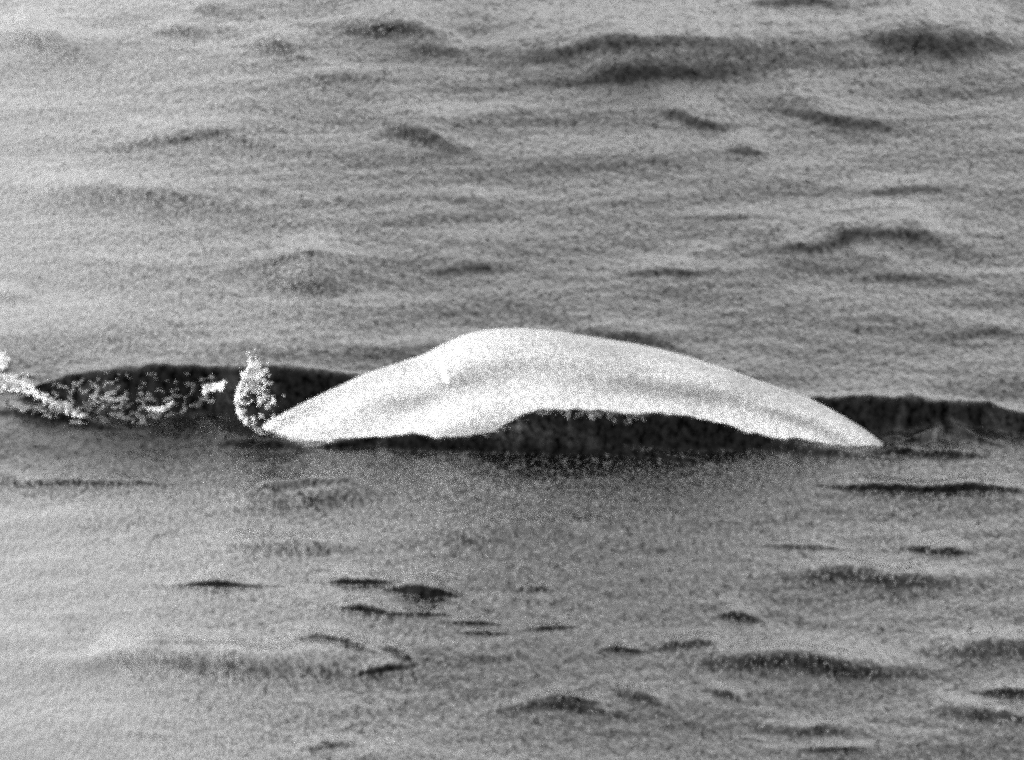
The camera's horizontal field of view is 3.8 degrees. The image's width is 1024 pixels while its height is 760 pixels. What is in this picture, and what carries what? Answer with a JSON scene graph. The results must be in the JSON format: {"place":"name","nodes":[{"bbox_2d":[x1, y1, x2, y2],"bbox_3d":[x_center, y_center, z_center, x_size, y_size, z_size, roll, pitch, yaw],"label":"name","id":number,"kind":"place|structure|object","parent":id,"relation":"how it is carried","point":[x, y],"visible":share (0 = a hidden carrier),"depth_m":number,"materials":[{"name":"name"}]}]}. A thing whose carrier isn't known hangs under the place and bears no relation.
{"place":"outdoors","nodes":[
{"label":"outdoors","id":0,"kind":"place"},
{"bbox_2d":[0,0,1023,759],"bbox_3d":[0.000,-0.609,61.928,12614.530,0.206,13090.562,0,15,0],"label":"water","id":1,"kind":"structure","parent":0,"point":[814,200],"depth_m":60.16,"materials":[{"name":"grey liquid"}]},
{"bbox_2d":[0,351,10,369],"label":"foam crest","id":2,"kind":"object","parent":1,"relation":"on","point":[4,358],"visible":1,"depth_m":60.26,"materials":[{"name":"white liquid"}]},
{"bbox_2d":[0,373,34,392],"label":"foam crest","id":3,"kind":"object","parent":1,"relation":"on","point":[13,382],"visible":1,"depth_m":59.92,"materials":[{"name":"white liquid"}]},
{"bbox_2d":[27,388,87,417],"bbox_3d":[-1.740,0.097,59.540,0.158,0.046,0.427,-6,16,-20],"label":"foam patch","id":4,"kind":"object","parent":1,"relation":"on","point":[67,406],"visible":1,"depth_m":59.61,"materials":[{"name":"white liquid"}]},
{"bbox_2d":[5,371,214,423],"bbox_3d":[-1.617,0.040,59.576,0.856,0.144,0.539,10,18,34],"label":"foam","id":5,"kind":"object","parent":1,"relation":"on","point":[88,407],"visible":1,"depth_m":59.50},
{"bbox_2d":[147,401,173,412],"bbox_3d":[-1.358,0.106,59.459,0.111,0.036,0.042,-3,15,-11],"label":"foam patch","id":6,"kind":"object","parent":1,"relation":"on","point":[160,409],"visible":1,"depth_m":59.46,"materials":[{"name":"white liquid"}]},
{"bbox_2d":[202,380,226,395],"bbox_3d":[-1.152,0.030,59.525,0.100,0.058,0.040,2,15,6],"label":"foam patch","id":7,"kind":"object","parent":1,"relation":"on","point":[212,387],"visible":1,"depth_m":59.52,"materials":[{"name":"white liquid"}]},
{"bbox_2d":[235,348,284,433],"bbox_3d":[-0.969,0.078,59.163,0.200,0.405,0.162,0,15,0],"label":"water splash","id":8,"kind":"object","parent":1,"relation":"on","point":[253,373],"visible":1,"depth_m":59.12,"materials":[{"name":"white liquid"}]},
{"bbox_2d":[483,409,647,437],"bbox_3d":[0.206,0.117,59.256,0.631,0.140,0.575,0,15,0],"label":"foam","id":9,"kind":"object","parent":1,"relation":"on","point":[591,416],"visible":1,"depth_m":58.99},
{"bbox_2d":[262,328,882,445],"bbox_3d":[0.333,0.278,59.287,3.441,0.907,0.860,2,15,8],"label":"whale","id":10,"kind":"object","parent":1,"relation":"in","point":[479,382],"visible":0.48,"depth_m":59.10,"materials":[{"name":"white"}]}
]}

